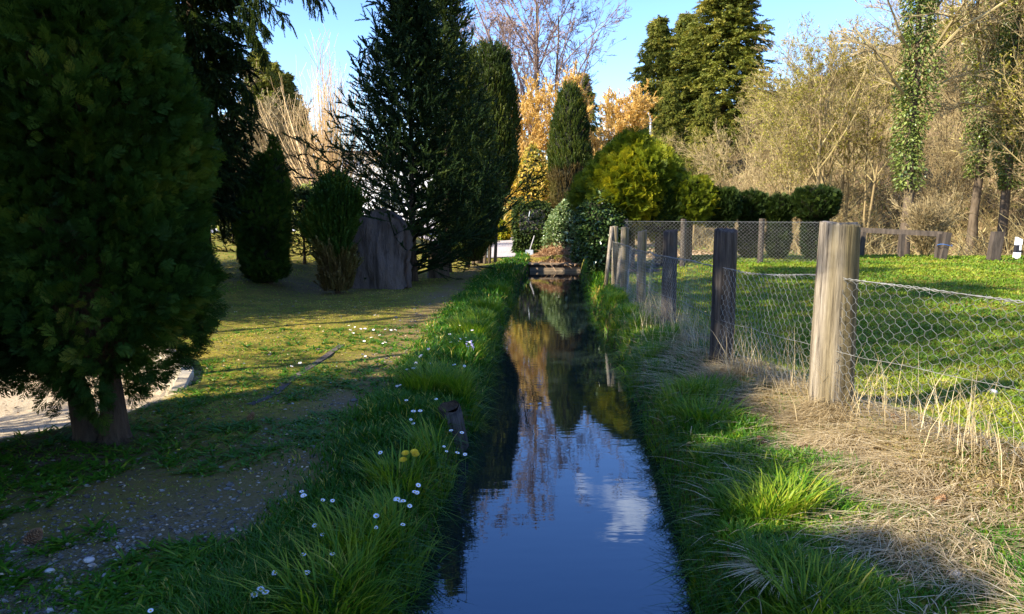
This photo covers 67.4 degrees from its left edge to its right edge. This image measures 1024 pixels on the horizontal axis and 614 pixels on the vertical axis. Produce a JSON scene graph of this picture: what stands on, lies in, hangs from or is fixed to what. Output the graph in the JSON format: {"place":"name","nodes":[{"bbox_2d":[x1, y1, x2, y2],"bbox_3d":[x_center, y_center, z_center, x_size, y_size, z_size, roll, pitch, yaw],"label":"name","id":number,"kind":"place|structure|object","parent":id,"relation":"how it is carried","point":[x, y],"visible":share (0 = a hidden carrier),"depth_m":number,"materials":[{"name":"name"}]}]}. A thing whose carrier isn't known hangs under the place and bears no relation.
{"place":"outdoors","nodes":[
{"label":"outdoors","id":0,"kind":"place"},
{"bbox_2d":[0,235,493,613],"bbox_3d":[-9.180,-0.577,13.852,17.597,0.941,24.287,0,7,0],"label":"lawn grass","id":1,"kind":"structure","parent":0,"point":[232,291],"depth_m":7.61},
{"bbox_2d":[420,225,514,257],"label":"driveway","id":2,"kind":"structure","parent":0,"point":[504,248],"depth_m":25.60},
{"bbox_2d":[0,6,1023,613],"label":"ground","id":3,"kind":"structure","parent":0,"point":[12,420],"depth_m":5.61,"materials":[{"name":"plant"}]},
{"bbox_2d":[0,115,37,397],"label":"thuja tree","id":4,"kind":"object","parent":3,"relation":"on","point":[13,371],"visible":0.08,"depth_m":4.12,"materials":[{"name":"green plant"}]},
{"bbox_2d":[23,527,42,544],"bbox_3d":[-1.953,0.940,3.133,0.064,0.100,0.065,43,9,-1],"label":"pine cone","id":5,"kind":"object","parent":3,"relation":"on","point":[34,535],"visible":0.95,"depth_m":3.12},
{"bbox_2d":[83,557,94,562],"bbox_3d":[-1.627,0.973,2.953,0.044,0.026,0.033,0,7,0],"label":"stone","id":6,"kind":"object","parent":3,"relation":"on","point":[87,559],"visible":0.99,"depth_m":2.94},
{"bbox_2d":[0,0,234,446],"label":"thuja tree","id":7,"kind":"object","parent":3,"relation":"on","point":[112,265],"visible":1,"depth_m":3.99,"materials":[{"name":"green plant"}]},
{"bbox_2d":[145,344,193,393],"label":"curved wall","id":8,"kind":"structure","parent":3,"relation":"on","point":[185,378],"depth_m":6.07,"materials":[{"name":"concrete"}]},
{"bbox_2d":[0,323,438,613],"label":"weeds","id":9,"kind":"object","parent":3,"relation":"on","point":[114,592],"visible":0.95,"depth_m":4.14,"materials":[{"name":"green plant"}]},
{"bbox_2d":[0,295,442,613],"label":"pebbles","id":10,"kind":"object","parent":3,"relation":"on","point":[120,544],"visible":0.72,"depth_m":3.30,"materials":[{"name":"stone"}]},
{"bbox_2d":[211,186,238,259],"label":"spruce","id":11,"kind":"object","parent":3,"relation":"on","point":[228,235],"visible":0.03,"depth_m":14.27,"materials":[{"name":"green plant"}]},
{"bbox_2d":[246,411,254,420],"bbox_3d":[-1.692,0.713,4.970,0.050,0.077,0.050,5,-30,33],"label":"pine cone","id":12,"kind":"object","parent":3,"relation":"on","point":[251,415],"visible":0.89,"depth_m":4.96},
{"bbox_2d":[171,0,337,246],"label":"spruce tree","id":13,"kind":"object","parent":3,"relation":"on","point":[210,41],"visible":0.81,"depth_m":11.87,"materials":[{"name":"green plant"}]},
{"bbox_2d":[211,87,298,166],"bbox_3d":[-11.264,-6.703,32.971,4.810,6.462,4.590,0,7,0],"label":"bare shrub","id":14,"kind":"object","parent":3,"relation":"on","point":[265,102],"visible":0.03,"depth_m":32.42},
{"bbox_2d":[231,132,295,283],"bbox_3d":[-4.053,-1.558,12.502,0.996,2.562,0.983,6,10,40],"label":"thuja shrub","id":15,"kind":"object","parent":3,"relation":"on","point":[262,230],"visible":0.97,"depth_m":12.29,"materials":[{"name":"green plant"}]},
{"bbox_2d":[223,62,313,186],"bbox_3d":[-9.377,-6.091,28.887,3.820,6.305,3.754,4,9,31],"label":"bare shrub","id":16,"kind":"object","parent":3,"relation":"on","point":[281,130],"visible":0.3,"depth_m":29.28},
{"bbox_2d":[240,48,302,164],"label":"spruce tree","id":17,"kind":"object","parent":3,"relation":"on","point":[264,83],"visible":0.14,"depth_m":55.69,"materials":[{"name":"green plant"}]},
{"bbox_2d":[269,60,286,104],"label":"spruce tree","id":18,"kind":"object","parent":3,"relation":"on","point":[276,68],"visible":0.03,"depth_m":59.67,"materials":[{"name":"green plant"}]},
{"bbox_2d":[242,101,339,185],"bbox_3d":[-9.286,-5.709,30.769,4.244,5.048,3.226,3,8,25],"label":"bare shrub","id":19,"kind":"object","parent":3,"relation":"on","point":[267,124],"visible":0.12,"depth_m":30.53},
{"bbox_2d":[275,71,310,154],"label":"spruce tree","id":20,"kind":"object","parent":3,"relation":"on","point":[287,78],"visible":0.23,"depth_m":57.91,"materials":[{"name":"green plant"}]},
{"bbox_2d":[246,345,343,404],"bbox_3d":[-1.735,0.556,6.503,0.120,0.065,2.352,0,7,3],"label":"edging","id":21,"kind":"object","parent":3,"relation":"on","point":[283,386],"visible":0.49,"depth_m":6.29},
{"bbox_2d":[290,182,314,263],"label":"spruce","id":22,"kind":"object","parent":3,"relation":"on","point":[301,206],"visible":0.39,"depth_m":15.24,"materials":[{"name":"green plant"}]},
{"bbox_2d":[292,181,313,233],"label":"evergreen shrub","id":23,"kind":"object","parent":3,"relation":"on","point":[299,201],"visible":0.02,"depth_m":22.27,"materials":[{"name":"green plant"}]},
{"bbox_2d":[242,24,407,212],"bbox_3d":[-6.231,-5.811,25.510,5.943,6.788,6.272,0,7,0],"label":"willow shrub","id":24,"kind":"object","parent":3,"relation":"on","point":[324,114],"visible":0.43,"depth_m":25.19,"materials":[{"name":"beige plant"}]},
{"bbox_2d":[293,168,368,293],"bbox_3d":[-2.817,-1.151,12.166,1.182,2.083,1.004,0,7,0],"label":"yew shrub","id":25,"kind":"object","parent":3,"relation":"on","point":[330,224],"visible":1,"depth_m":11.91,"materials":[{"name":"green plant"}]},
{"bbox_2d":[351,208,412,288],"bbox_3d":[-2.268,-0.954,13.264,1.046,1.464,0.651,1,1,8],"label":"standing stone","id":26,"kind":"object","parent":3,"relation":"on","point":[385,263],"visible":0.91,"depth_m":13.01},
{"bbox_2d":[336,144,438,223],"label":"house","id":27,"kind":"structure","parent":3,"relation":"on","point":[382,183],"depth_m":43.47,"materials":[{"name":"tile"}]},
{"bbox_2d":[395,449,427,486],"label":"dandelion","id":28,"kind":"object","parent":3,"relation":"on","point":[415,452],"visible":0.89,"depth_m":3.85,"materials":[{"name":"yellow"}]},
{"bbox_2d":[282,0,546,281],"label":"spruce tree","id":29,"kind":"object","parent":3,"relation":"on","point":[410,27],"visible":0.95,"depth_m":13.69,"materials":[{"name":"green plant"}]},
{"bbox_2d":[427,244,449,277],"bbox_3d":[-1.465,-0.843,15.205,0.508,0.832,0.508,0,7,0],"label":"tree stump","id":30,"kind":"object","parent":3,"relation":"on","point":[432,274],"visible":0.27,"depth_m":15.06,"materials":[{"name":"wood"}]},
{"bbox_2d":[374,0,518,271],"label":"spruce tree","id":31,"kind":"object","parent":3,"relation":"on","point":[457,11],"visible":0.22,"depth_m":15.81,"materials":[{"name":"green plant"}]},
{"bbox_2d":[437,400,468,454],"bbox_3d":[-0.406,0.802,5.125,0.197,0.335,0.192,-6,21,1],"label":"rotten stump","id":32,"kind":"object","parent":3,"relation":"on","point":[454,413],"visible":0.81,"depth_m":5.08,"materials":[{"name":"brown wood"}]},
{"bbox_2d":[430,44,506,267],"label":"yew tree","id":33,"kind":"object","parent":3,"relation":"on","point":[479,254],"visible":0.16,"depth_m":17.05,"materials":[{"name":"green plant"}]},
{"bbox_2d":[472,37,526,263],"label":"yew tree","id":34,"kind":"object","parent":3,"relation":"on","point":[496,61],"visible":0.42,"depth_m":18.60,"materials":[{"name":"green plant"}]},
{"bbox_2d":[498,219,511,240],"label":"garden shrub","id":35,"kind":"object","parent":3,"relation":"on","point":[501,236],"visible":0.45,"depth_m":32.68,"materials":[{"name":"yellow plant"}]},
{"bbox_2d":[0,284,1023,613],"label":"fallen leaves","id":36,"kind":"object","parent":3,"relation":"on","point":[308,466],"visible":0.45,"depth_m":3.77,"materials":[{"name":"brown plant"}]},
{"bbox_2d":[453,0,595,138],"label":"bare tree","id":37,"kind":"object","parent":3,"relation":"on","point":[510,23],"visible":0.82,"depth_m":45.05,"materials":[{"name":"brown plant"}]},
{"bbox_2d":[503,142,552,231],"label":"garden shrub","id":38,"kind":"object","parent":3,"relation":"on","point":[531,160],"visible":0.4,"depth_m":28.27,"materials":[{"name":"yellow plant"}]},
{"bbox_2d":[525,236,534,254],"bbox_3d":[0.598,-1.714,22.430,0.209,0.735,0.475,5,9,35],"label":"shovel","id":39,"kind":"object","parent":3,"relation":"on","point":[530,251],"visible":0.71,"depth_m":22.32,"materials":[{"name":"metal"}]},
{"bbox_2d":[510,199,553,253],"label":"shrub","id":40,"kind":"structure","parent":3,"relation":"on","point":[524,235],"depth_m":23.12,"materials":[{"name":"green plant"}]},
{"bbox_2d":[136,250,933,613],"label":"grass","id":41,"kind":"structure","parent":3,"relation":"on","point":[346,580],"depth_m":3.50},
{"bbox_2d":[505,59,595,209],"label":"golden willow","id":42,"kind":"object","parent":3,"relation":"on","point":[540,136],"visible":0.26,"depth_m":31.27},
{"bbox_2d":[528,240,578,268],"bbox_3d":[1.385,-1.440,21.434,3.084,1.002,2.704,4,8,26],"label":"dry heap","id":43,"kind":"object","parent":3,"relation":"on","point":[550,250],"visible":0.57,"depth_m":20.98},
{"bbox_2d":[528,262,581,270],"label":"weir boards","id":44,"kind":"object","parent":3,"relation":"on","point":[537,266],"visible":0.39,"depth_m":20.54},
{"bbox_2d":[539,199,578,249],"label":"ivy bush","id":45,"kind":"object","parent":3,"relation":"on","point":[561,215],"visible":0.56,"depth_m":21.22,"materials":[{"name":"green plant"}]},
{"bbox_2d":[499,0,631,131],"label":"bare tree","id":46,"kind":"object","parent":3,"relation":"on","point":[559,71],"visible":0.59,"depth_m":46.79,"materials":[{"name":"brown plant"}]},
{"bbox_2d":[545,79,593,210],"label":"yew tree","id":47,"kind":"object","parent":3,"relation":"on","point":[571,147],"visible":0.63,"depth_m":22.66,"materials":[{"name":"green plant"}]},
{"bbox_2d":[368,274,778,613],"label":"overhanging grass","id":48,"kind":"structure","parent":3,"relation":"on","point":[678,530],"depth_m":3.73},
{"bbox_2d":[568,233,584,265],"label":"ivy clump","id":49,"kind":"object","parent":3,"relation":"on","point":[577,256],"visible":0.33,"depth_m":20.50,"materials":[{"name":"green plant"}]},
{"bbox_2d":[578,73,603,140],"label":"spruce tree","id":50,"kind":"object","parent":3,"relation":"on","point":[593,127],"visible":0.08,"depth_m":67.77,"materials":[{"name":"green plant"}]},
{"bbox_2d":[572,187,628,274],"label":"holly bush","id":51,"kind":"object","parent":3,"relation":"on","point":[592,231],"visible":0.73,"depth_m":14.63,"materials":[{"name":"green plant"}]},
{"bbox_2d":[542,72,663,184],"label":"golden willow","id":52,"kind":"object","parent":3,"relation":"on","point":[632,114],"visible":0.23,"depth_m":31.94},
{"bbox_2d":[564,126,690,267],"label":"golden thuja","id":53,"kind":"object","parent":3,"relation":"on","point":[632,171],"visible":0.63,"depth_m":14.89,"materials":[{"name":"green plant"}]},
{"bbox_2d":[623,14,694,156],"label":"spruce tree","id":54,"kind":"object","parent":3,"relation":"on","point":[660,40],"visible":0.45,"depth_m":49.65,"materials":[{"name":"green plant"}]},
{"bbox_2d":[634,183,691,267],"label":"hedge thuja","id":55,"kind":"object","parent":3,"relation":"on","point":[666,226],"visible":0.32,"depth_m":15.01,"materials":[{"name":"green plant"}]},
{"bbox_2d":[649,126,683,158],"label":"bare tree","id":56,"kind":"object","parent":3,"relation":"on","point":[670,143],"visible":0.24,"depth_m":39.07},
{"bbox_2d":[647,81,691,164],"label":"spruce tree","id":57,"kind":"object","parent":3,"relation":"on","point":[669,107],"visible":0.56,"depth_m":45.55,"materials":[{"name":"green plant"}]},
{"bbox_2d":[649,10,720,123],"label":"spruce tree","id":58,"kind":"object","parent":3,"relation":"on","point":[683,21],"visible":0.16,"depth_m":52.42,"materials":[{"name":"green plant"}]},
{"bbox_2d":[669,171,722,262],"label":"hedge thuja","id":59,"kind":"object","parent":3,"relation":"on","point":[694,191],"visible":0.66,"depth_m":15.01,"materials":[{"name":"green plant"}]},
{"bbox_2d":[674,126,730,248],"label":"bare tree","id":60,"kind":"object","parent":3,"relation":"on","point":[699,148],"visible":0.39,"depth_m":33.11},
{"bbox_2d":[683,90,731,185],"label":"spruce tree","id":61,"kind":"object","parent":3,"relation":"on","point":[705,112],"visible":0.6,"depth_m":42.72,"materials":[{"name":"green plant"}]},
{"bbox_2d":[622,218,818,266],"bbox_3d":[3.975,-1.041,14.748,3.729,1.318,0.131,0,7,0],"label":"chain link fence","id":62,"kind":"object","parent":3,"relation":"on","point":[760,241],"visible":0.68,"depth_m":14.66,"materials":[{"name":"metal"}]},
{"bbox_2d":[645,0,802,166],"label":"spruce tree","id":63,"kind":"object","parent":3,"relation":"on","point":[727,33],"visible":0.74,"depth_m":47.17,"materials":[{"name":"green plant"}]},
{"bbox_2d":[704,183,743,228],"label":"hedge thuja","id":64,"kind":"object","parent":3,"relation":"on","point":[729,197],"visible":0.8,"depth_m":15.12,"materials":[{"name":"green plant"}]},
{"bbox_2d":[666,117,818,229],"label":"bare tree","id":65,"kind":"object","parent":3,"relation":"on","point":[753,171],"visible":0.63,"depth_m":29.82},
{"bbox_2d":[726,107,762,188],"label":"bare tree","id":66,"kind":"object","parent":3,"relation":"on","point":[747,138],"visible":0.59,"depth_m":39.23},
{"bbox_2d":[739,101,762,135],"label":"bare tree","id":67,"kind":"object","parent":3,"relation":"on","point":[751,113],"visible":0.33,"depth_m":45.71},
{"bbox_2d":[737,186,770,258],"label":"clipped thuja","id":68,"kind":"object","parent":3,"relation":"on","point":[752,210],"visible":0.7,"depth_m":15.54,"materials":[{"name":"green plant"}]},
{"bbox_2d":[726,79,802,190],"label":"bare tree","id":69,"kind":"object","parent":3,"relation":"on","point":[755,105],"visible":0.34,"depth_m":34.14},
{"bbox_2d":[701,539,841,598],"bbox_3d":[0.915,0.908,2.642,0.565,0.057,0.551,0,7,0],"label":"grass tussock","id":70,"kind":"object","parent":3,"relation":"on","point":[754,568],"depth_m":2.61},
{"bbox_2d":[763,191,796,258],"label":"clipped thuja","id":71,"kind":"object","parent":3,"relation":"on","point":[779,208],"visible":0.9,"depth_m":15.43,"materials":[{"name":"green plant"}]},
{"bbox_2d":[737,78,830,194],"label":"bare tree","id":72,"kind":"object","parent":3,"relation":"on","point":[757,103],"visible":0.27,"depth_m":31.56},
{"bbox_2d":[744,65,850,193],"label":"bare tree","id":73,"kind":"object","parent":3,"relation":"on","point":[797,99],"visible":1,"depth_m":25.64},
{"bbox_2d":[755,61,845,194],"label":"bare tree","id":74,"kind":"object","parent":3,"relation":"on","point":[794,121],"visible":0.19,"depth_m":31.74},
{"bbox_2d":[578,258,1023,613],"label":"bank grass","id":75,"kind":"structure","parent":3,"relation":"on","point":[738,523],"depth_m":3.19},
{"bbox_2d":[737,33,868,252],"bbox_3d":[11.393,-6.194,29.182,4.683,8.438,3.552,-2,8,-16],"label":"bare tree","id":76,"kind":"object","parent":3,"relation":"on","point":[781,101],"visible":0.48,"depth_m":28.96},
{"bbox_2d":[750,19,873,184],"bbox_3d":[11.208,-6.318,28.637,3.951,8.866,3.962,5,9,32],"label":"bare tree","id":77,"kind":"object","parent":3,"relation":"on","point":[816,129],"visible":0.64,"depth_m":28.11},
{"bbox_2d":[603,220,1023,466],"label":"wire fence","id":78,"kind":"object","parent":3,"relation":"on","point":[834,318],"visible":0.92,"depth_m":4.52,"materials":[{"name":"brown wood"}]},
{"bbox_2d":[635,180,991,255],"bbox_3d":[11.904,-3.436,28.868,15.040,3.198,20.351,-6,9,-37],"label":"ground ivy","id":79,"kind":"object","parent":3,"relation":"on","point":[843,208],"visible":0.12,"depth_m":32.56,"materials":[{"name":"green plant"}]},
{"bbox_2d":[743,11,886,186],"bbox_3d":[11.362,-6.290,27.936,4.965,8.946,3.766,-1,7,-6],"label":"bare tree","id":80,"kind":"object","parent":3,"relation":"on","point":[817,175],"visible":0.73,"depth_m":27.79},
{"bbox_2d":[789,183,843,260],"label":"clipped thuja","id":81,"kind":"object","parent":3,"relation":"on","point":[819,203],"visible":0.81,"depth_m":15.16,"materials":[{"name":"green plant"}]},
{"bbox_2d":[739,46,896,219],"bbox_3d":[11.280,-5.891,29.803,5.532,7.730,4.162,0,7,3],"label":"bare tree","id":82,"kind":"object","parent":3,"relation":"on","point":[769,86],"visible":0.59,"depth_m":28.95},
{"bbox_2d":[617,284,1023,613],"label":"dry grass","id":83,"kind":"structure","parent":3,"relation":"on","point":[834,441],"depth_m":3.57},
{"bbox_2d":[635,168,1023,258],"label":"leaf litter","id":84,"kind":"object","parent":3,"relation":"on","point":[678,254],"visible":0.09,"depth_m":31.64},
{"bbox_2d":[808,34,881,130],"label":"bare tree","id":85,"kind":"object","parent":3,"relation":"on","point":[847,89],"visible":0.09,"depth_m":34.71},
{"bbox_2d":[795,13,900,217],"bbox_3d":[14.285,-8.126,33.104,4.742,8.544,3.597,3,8,22],"label":"bare tree","id":86,"kind":"object","parent":3,"relation":"on","point":[843,170],"visible":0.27,"depth_m":32.62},
{"bbox_2d":[678,23,1023,255],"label":"undergrowth","id":87,"kind":"object","parent":3,"relation":"on","point":[1009,241],"visible":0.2,"depth_m":31.82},
{"bbox_2d":[802,28,900,222],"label":"bare tree","id":88,"kind":"object","parent":3,"relation":"on","point":[847,185],"visible":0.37,"depth_m":30.95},
{"bbox_2d":[795,30,932,253],"bbox_3d":[13.958,-6.234,29.662,4.535,8.422,6.028,-4,8,-27],"label":"bare tree","id":89,"kind":"object","parent":3,"relation":"on","point":[873,143],"visible":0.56,"depth_m":28.93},
{"bbox_2d":[852,24,897,107],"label":"bare tree","id":90,"kind":"object","parent":3,"relation":"on","point":[874,44],"visible":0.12,"depth_m":45.72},
{"bbox_2d":[825,6,932,197],"bbox_3d":[15.648,-8.830,32.992,3.145,8.218,4.146,-6,9,-39],"label":"bare tree","id":91,"kind":"object","parent":3,"relation":"on","point":[871,171],"visible":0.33,"depth_m":33.09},
{"bbox_2d":[860,228,951,259],"bbox_3d":[8.051,-1.302,16.146,2.113,0.734,0.304,6,10,41],"label":"rail fence","id":92,"kind":"object","parent":3,"relation":"on","point":[941,249],"visible":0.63,"depth_m":15.96,"materials":[{"name":"brown wood"}]},
{"bbox_2d":[862,0,958,49],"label":"bare tree","id":93,"kind":"object","parent":3,"relation":"on","point":[895,9],"visible":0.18,"depth_m":51.63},
{"bbox_2d":[880,0,959,105],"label":"bare tree","id":94,"kind":"object","parent":3,"relation":"on","point":[898,70],"visible":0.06,"depth_m":43.34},
{"bbox_2d":[893,0,956,116],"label":"bare tree","id":95,"kind":"object","parent":3,"relation":"on","point":[928,32],"visible":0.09,"depth_m":40.62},
{"bbox_2d":[827,0,1023,254],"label":"ivy clad tree","id":96,"kind":"object","parent":3,"relation":"on","point":[917,13],"visible":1,"depth_m":22.16,"materials":[{"name":"green plant"}]},
{"bbox_2d":[888,182,972,254],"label":"bare bush","id":97,"kind":"object","parent":3,"relation":"on","point":[927,216],"visible":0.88,"depth_m":17.25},
{"bbox_2d":[933,494,946,507],"bbox_3d":[1.803,0.822,3.240,0.077,0.050,0.050,-45,17,-7],"label":"pine cone","id":98,"kind":"object","parent":3,"relation":"on","point":[944,499],"visible":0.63,"depth_m":3.23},
{"bbox_2d":[877,17,1020,167],"bbox_3d":[20.147,-9.226,33.087,7.437,6.611,5.385,12,14,59],"label":"bare tree","id":99,"kind":"object","parent":3,"relation":"on","point":[952,93],"visible":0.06,"depth_m":32.91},
{"bbox_2d":[946,569,961,577],"bbox_3d":[1.529,0.924,2.658,0.057,0.032,0.041,0,7,0],"label":"stone","id":100,"kind":"object","parent":3,"relation":"on","point":[954,573],"visible":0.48,"depth_m":2.65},
{"bbox_2d":[890,113,1022,230],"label":"bush","id":101,"kind":"object","parent":3,"relation":"on","point":[942,155],"visible":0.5,"depth_m":28.07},
{"bbox_2d":[895,29,1020,156],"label":"bare tree","id":102,"kind":"object","parent":3,"relation":"on","point":[957,93],"visible":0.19,"depth_m":34.23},
{"bbox_2d":[945,0,986,117],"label":"bare tree","id":103,"kind":"object","parent":3,"relation":"on","point":[959,64],"visible":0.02,"depth_m":39.28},
{"bbox_2d":[909,0,1023,165],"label":"bare tree","id":104,"kind":"object","parent":3,"relation":"on","point":[1004,109],"visible":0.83,"depth_m":23.51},
{"bbox_2d":[922,0,1010,92],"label":"bare tree","id":105,"kind":"object","parent":3,"relation":"on","point":[948,33],"visible":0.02,"depth_m":43.58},
{"bbox_2d":[922,0,1023,255],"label":"ivy clad tree","id":106,"kind":"object","parent":3,"relation":"on","point":[980,135],"visible":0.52,"depth_m":26.26,"materials":[{"name":"green plant"}]},
{"bbox_2d":[929,0,1023,178],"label":"bare tree","id":107,"kind":"object","parent":3,"relation":"on","point":[943,3],"visible":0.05,"depth_m":31.18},
{"bbox_2d":[932,0,1023,253],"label":"ivy clad tree","id":108,"kind":"object","parent":3,"relation":"on","point":[1004,181],"visible":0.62,"depth_m":24.38,"materials":[{"name":"green plant"}]},
{"bbox_2d":[952,96,1023,188],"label":"bare tree","id":109,"kind":"object","parent":3,"relation":"on","point":[1019,173],"visible":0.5,"depth_m":24.75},
{"bbox_2d":[986,232,1004,260],"bbox_3d":[9.544,-1.153,15.176,0.267,0.668,0.140,0,7,0],"label":"wooden post","id":110,"kind":"object","parent":3,"relation":"on","point":[995,245],"visible":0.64,"depth_m":15.11,"materials":[{"name":"brown wood"}]},
{"bbox_2d":[1013,237,1022,258],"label":"road marker","id":111,"kind":"object","parent":3,"relation":"on","point":[1017,249],"visible":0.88,"depth_m":15.74,"materials":[{"name":"white plastic"}]},
{"bbox_2d":[404,271,694,613],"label":"water","id":112,"kind":"structure","parent":0,"point":[560,513],"depth_m":4.49,"materials":[{"name":"blue liquid"}]},
{"bbox_2d":[180,0,975,158],"label":"sky","id":113,"kind":"structure","parent":0,"point":[291,53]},
{"bbox_2d":[628,253,1023,449],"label":"lawn grass","id":114,"kind":"structure","parent":0,"point":[942,273],"depth_m":8.04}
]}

